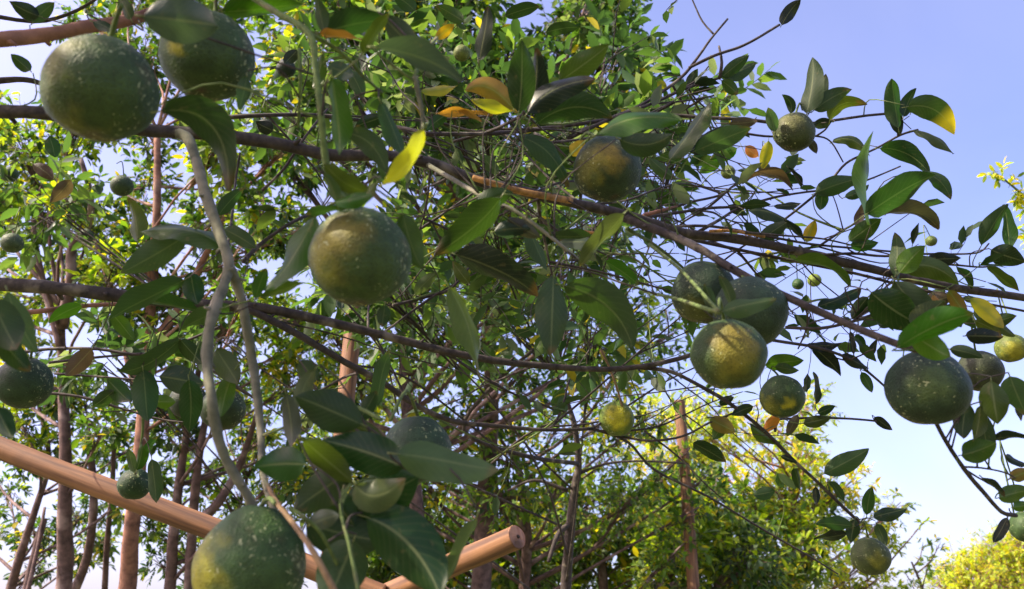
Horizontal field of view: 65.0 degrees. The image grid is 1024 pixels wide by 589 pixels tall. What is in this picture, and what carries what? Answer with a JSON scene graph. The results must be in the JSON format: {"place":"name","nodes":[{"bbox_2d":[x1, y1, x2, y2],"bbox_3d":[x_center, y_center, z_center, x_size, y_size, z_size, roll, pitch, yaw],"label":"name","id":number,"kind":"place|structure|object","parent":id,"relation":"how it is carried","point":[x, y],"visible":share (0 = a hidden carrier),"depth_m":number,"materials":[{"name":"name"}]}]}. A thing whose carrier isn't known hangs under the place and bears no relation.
{"place":"outdoors","nodes":[
{"label":"outdoors","id":0,"kind":"place"},
{"bbox_2d":[384,525,525,588],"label":"wooden pole","id":1,"kind":"object","parent":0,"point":[497,545],"visible":0.74,"depth_m":1.29,"materials":[{"name":"brown wood"}]},
{"bbox_2d":[0,0,1023,588],"label":"sky","id":2,"kind":"structure","parent":0,"point":[966,54],"materials":[{"name":"blue"}]},
{"bbox_3d":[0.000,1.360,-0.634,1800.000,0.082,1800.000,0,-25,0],"label":"ground","id":3,"kind":"structure","parent":0,"visible":0},
{"bbox_2d":[0,88,147,588],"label":"orchard tree","id":4,"kind":"object","parent":3,"relation":"on","point":[62,416],"visible":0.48,"depth_m":4.04,"materials":[{"name":"green plant"}]},
{"bbox_2d":[0,358,162,588],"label":"orchard tree","id":5,"kind":"object","parent":3,"relation":"on","point":[102,548],"visible":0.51,"depth_m":4.59,"materials":[{"name":"green plant"}]},
{"bbox_2d":[46,0,323,588],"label":"orchard tree","id":6,"kind":"object","parent":3,"relation":"on","point":[213,270],"visible":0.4,"depth_m":3.87,"materials":[{"name":"green plant"}]},
{"bbox_2d":[121,354,314,588],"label":"orchard tree","id":7,"kind":"object","parent":3,"relation":"on","point":[157,534],"visible":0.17,"depth_m":4.73,"materials":[{"name":"green plant"}]},
{"bbox_2d":[125,263,356,588],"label":"orchard tree","id":8,"kind":"object","parent":3,"relation":"on","point":[195,489],"visible":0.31,"depth_m":4.26,"materials":[{"name":"green plant"}]},
{"bbox_2d":[322,306,359,552],"bbox_3d":[-0.536,1.202,2.144,0.079,2.635,0.064,0,-25,0],"label":"wooden post","id":9,"kind":"object","parent":3,"relation":"on","point":[350,354],"visible":0.12,"depth_m":2.58,"materials":[{"name":"brown wood"}]},
{"bbox_2d":[0,0,786,588],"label":"citrus tree","id":10,"kind":"object","parent":3,"relation":"on","point":[644,84],"visible":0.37,"depth_m":2.24,"materials":[{"name":"green plant"}]},
{"bbox_2d":[2,144,18,181],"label":"citrus fruit","id":11,"kind":"object","parent":10,"relation":"attached to","point":[15,174],"visible":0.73,"depth_m":2.50,"materials":[{"name":"green food"}]},
{"bbox_2d":[0,207,23,252],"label":"citrus fruit","id":12,"kind":"object","parent":10,"relation":"attached to","point":[11,242],"visible":1,"depth_m":1.97,"materials":[{"name":"green food"}]},
{"bbox_2d":[79,211,93,241],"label":"citrus fruit","id":13,"kind":"object","parent":10,"relation":"attached to","point":[89,232],"visible":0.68,"depth_m":2.68,"materials":[{"name":"green food"}]},
{"bbox_2d":[110,161,133,195],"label":"citrus fruit","id":14,"kind":"object","parent":10,"relation":"attached to","point":[122,185],"visible":1,"depth_m":1.87,"materials":[{"name":"green food"}]},
{"bbox_2d":[0,436,386,588],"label":"wooden pole","id":15,"kind":"object","parent":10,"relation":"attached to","point":[104,488],"visible":0.58,"depth_m":1.45,"materials":[{"name":"brown wood"}]},
{"bbox_2d":[257,98,272,133],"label":"citrus fruit","id":16,"kind":"object","parent":10,"relation":"attached to","point":[266,119],"visible":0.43,"depth_m":2.21,"materials":[{"name":"green food"}]},
{"bbox_2d":[276,35,295,77],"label":"citrus fruit","id":17,"kind":"object","parent":10,"relation":"attached to","point":[288,72],"visible":0.59,"depth_m":2.11,"materials":[{"name":"green food"}]},
{"bbox_2d":[453,32,469,61],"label":"citrus fruit","id":18,"kind":"object","parent":10,"relation":"attached to","point":[461,52],"visible":1,"depth_m":1.87,"materials":[{"name":"green food"}]},
{"bbox_2d":[525,162,536,177],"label":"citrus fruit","id":19,"kind":"object","parent":10,"relation":"hanging from","point":[527,167],"visible":0.21,"depth_m":2.02,"materials":[{"name":"green food"}]},
{"bbox_2d":[721,161,735,178],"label":"citrus fruit","id":20,"kind":"object","parent":10,"relation":"attached to","point":[725,175],"visible":0.58,"depth_m":2.00,"materials":[{"name":"green food"}]},
{"bbox_2d":[792,263,803,289],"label":"citrus fruit","id":21,"kind":"object","parent":10,"relation":"attached to","point":[797,283],"visible":0.91,"depth_m":1.92,"materials":[{"name":"green food"}]},
{"bbox_2d":[807,266,821,286],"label":"citrus fruit","id":22,"kind":"object","parent":10,"relation":"attached to","point":[815,281],"visible":0.76,"depth_m":1.86,"materials":[{"name":"food"}]},
{"bbox_2d":[245,0,665,588],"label":"orchard tree","id":23,"kind":"object","parent":3,"relation":"on","point":[568,10],"visible":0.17,"depth_m":4.36,"materials":[{"name":"green plant"}]},
{"bbox_2d":[248,175,704,517],"bbox_3d":[-0.192,1.264,3.963,2.833,4.164,1.577,0,-25,0],"label":"orchard tree","id":24,"kind":"object","parent":3,"relation":"on","point":[363,385],"visible":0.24,"depth_m":4.26,"materials":[{"name":"green plant"}]},
{"bbox_2d":[0,0,1023,588],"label":"citrus tree","id":25,"kind":"object","parent":3,"relation":"on","point":[346,532],"visible":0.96,"depth_m":0.79,"materials":[{"name":"green plant"}]},
{"bbox_2d":[0,349,53,408],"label":"citrus fruit","id":26,"kind":"object","parent":25,"relation":"attached to","point":[34,387],"visible":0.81,"depth_m":0.95,"materials":[{"name":"green food"}]},
{"bbox_2d":[39,3,159,141],"bbox_3d":[-0.265,-0.137,0.519,0.070,0.076,0.072,0,-25,0],"label":"citrus fruit","id":27,"kind":"object","parent":25,"relation":"attached to","point":[98,87],"visible":1,"depth_m":0.49,"materials":[{"name":"green food"}]},
{"bbox_2d":[117,469,148,499],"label":"citrus fruit","id":28,"kind":"object","parent":25,"relation":"attached to","point":[130,485],"visible":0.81,"depth_m":1.15,"materials":[{"name":"green food"}]},
{"bbox_2d":[170,341,205,416],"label":"citrus fruit","id":29,"kind":"object","parent":25,"relation":"hanging from","point":[174,408],"visible":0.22,"depth_m":1.25,"materials":[{"name":"green food"}]},
{"bbox_2d":[158,0,254,100],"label":"citrus fruit","id":30,"kind":"object","parent":25,"relation":"hanging from","point":[184,67],"visible":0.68,"depth_m":0.58,"materials":[{"name":"green food"}]},
{"bbox_2d":[200,376,245,429],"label":"citrus fruit","id":31,"kind":"object","parent":25,"relation":"hanging from","point":[232,416],"visible":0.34,"depth_m":1.07,"materials":[{"name":"green food"}]},
{"bbox_2d":[191,496,305,588],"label":"citrus fruit","id":32,"kind":"object","parent":25,"relation":"attached to","point":[260,546],"visible":0.97,"depth_m":0.51,"materials":[{"name":"green food"}]},
{"bbox_2d":[308,191,411,306],"bbox_3d":[-0.103,-0.028,0.545,0.069,0.072,0.068,0,-25,0],"label":"citrus fruit","id":33,"kind":"object","parent":25,"relation":"attached to","point":[360,256],"visible":0.97,"depth_m":0.52,"materials":[{"name":"green food"}]},
{"bbox_2d":[386,389,451,481],"bbox_3d":[-0.091,0.126,0.732,0.066,0.072,0.150,0,-25,0],"label":"citrus fruit","id":34,"kind":"object","parent":25,"relation":"attached to","point":[401,433],"visible":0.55,"depth_m":0.75,"materials":[{"name":"green food"}]},
{"bbox_2d":[573,131,641,201],"bbox_3d":[0.089,-0.130,0.767,0.064,0.093,0.076,0,-25,0],"label":"citrus fruit","id":35,"kind":"object","parent":25,"relation":"attached to","point":[611,172],"visible":0.94,"depth_m":0.73,"materials":[{"name":"green food"}]},
{"bbox_2d":[599,397,633,435],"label":"citrus fruit","id":36,"kind":"object","parent":25,"relation":"hanging from","point":[616,418],"visible":0.98,"depth_m":1.02,"materials":[{"name":"food"}]},
{"bbox_2d":[671,254,733,323],"bbox_3d":[0.193,-0.012,0.812,0.066,0.086,0.066,0,-25,0],"label":"citrus fruit","id":37,"kind":"object","parent":25,"relation":"hanging from","point":[701,273],"visible":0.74,"depth_m":0.79,"materials":[{"name":"green food"}]},
{"bbox_2d":[690,297,767,388],"bbox_3d":[0.179,0.038,0.646,0.062,0.064,0.105,0,-25,0],"label":"citrus fruit","id":38,"kind":"object","parent":25,"relation":"attached to","point":[725,353],"visible":0.99,"depth_m":0.64,"materials":[{"name":"green food"}]},
{"bbox_2d":[713,275,788,343],"bbox_3d":[0.220,0.005,0.746,0.067,0.088,0.067,0,-25,0],"label":"citrus fruit","id":39,"kind":"object","parent":25,"relation":"hanging from","point":[768,324],"visible":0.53,"depth_m":0.72,"materials":[{"name":"green food"}]},
{"bbox_2d":[759,369,805,417],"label":"citrus fruit","id":40,"kind":"object","parent":25,"relation":"attached to","point":[782,396],"visible":1,"depth_m":0.99,"materials":[{"name":"green food"}]},
{"bbox_2d":[773,102,815,151],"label":"citrus fruit","id":41,"kind":"object","parent":25,"relation":"attached to","point":[795,131],"visible":0.98,"depth_m":0.98,"materials":[{"name":"green food"}]},
{"bbox_2d":[850,521,891,574],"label":"citrus fruit","id":42,"kind":"object","parent":25,"relation":"attached to","point":[870,555],"visible":1,"depth_m":1.08,"materials":[{"name":"green food"}]},
{"bbox_2d":[884,352,972,424],"bbox_3d":[0.354,0.071,0.689,0.069,0.084,0.066,0,-25,0],"label":"citrus fruit","id":43,"kind":"object","parent":25,"relation":"attached to","point":[919,389],"visible":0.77,"depth_m":0.66,"materials":[{"name":"green food"}]},
{"bbox_2d":[923,225,937,255],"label":"citrus fruit","id":44,"kind":"object","parent":25,"relation":"hanging from","point":[931,240],"visible":1,"depth_m":1.98,"materials":[{"name":"green food"}]},
{"bbox_2d":[959,315,1004,390],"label":"citrus fruit","id":45,"kind":"object","parent":25,"relation":"attached to","point":[990,364],"visible":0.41,"depth_m":1.15,"materials":[{"name":"green food"}]},
{"bbox_2d":[994,288,1023,361],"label":"citrus fruit","id":46,"kind":"object","parent":25,"relation":"attached to","point":[1008,349],"visible":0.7,"depth_m":1.45,"materials":[{"name":"yellow food"}]},
{"bbox_2d":[999,441,1023,541],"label":"citrus fruit","id":47,"kind":"object","parent":25,"relation":"attached to","point":[1016,529],"visible":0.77,"depth_m":1.39,"materials":[{"name":"green food"}]},
{"bbox_2d":[305,347,731,588],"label":"orchard tree","id":48,"kind":"object","parent":3,"relation":"on","point":[523,495],"visible":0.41,"depth_m":4.97,"materials":[{"name":"green plant"}]},
{"bbox_2d":[320,455,861,588],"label":"bushy tree","id":49,"kind":"object","parent":3,"relation":"on","point":[739,561],"visible":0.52,"depth_m":5.75,"materials":[{"name":"green plant"}]},
{"bbox_2d":[674,399,699,588],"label":"wooden post","id":50,"kind":"object","parent":3,"relation":"on","point":[692,576],"visible":0.72,"depth_m":5.08,"materials":[{"name":"brown wood"}]},
{"bbox_2d":[616,373,937,588],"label":"yellowing tree","id":51,"kind":"object","parent":3,"relation":"on","point":[796,447],"visible":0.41,"depth_m":6.51,"materials":[{"name":"yellow plant"}]},
{"bbox_2d":[880,534,951,588],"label":"young tree","id":52,"kind":"object","parent":3,"relation":"on","point":[929,576],"visible":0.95,"depth_m":6.99,"materials":[{"name":"green plant"}]},
{"bbox_2d":[920,519,1023,588],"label":"yellow tree","id":53,"kind":"object","parent":3,"relation":"on","point":[1002,567],"visible":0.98,"depth_m":14.72,"materials":[{"name":"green plant"}]},
{"bbox_2d":[977,157,1023,249],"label":"yellow sapling","id":54,"kind":"object","parent":3,"relation":"on","point":[1018,202],"visible":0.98,"depth_m":3.00,"materials":[{"name":"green plant"}]}
]}

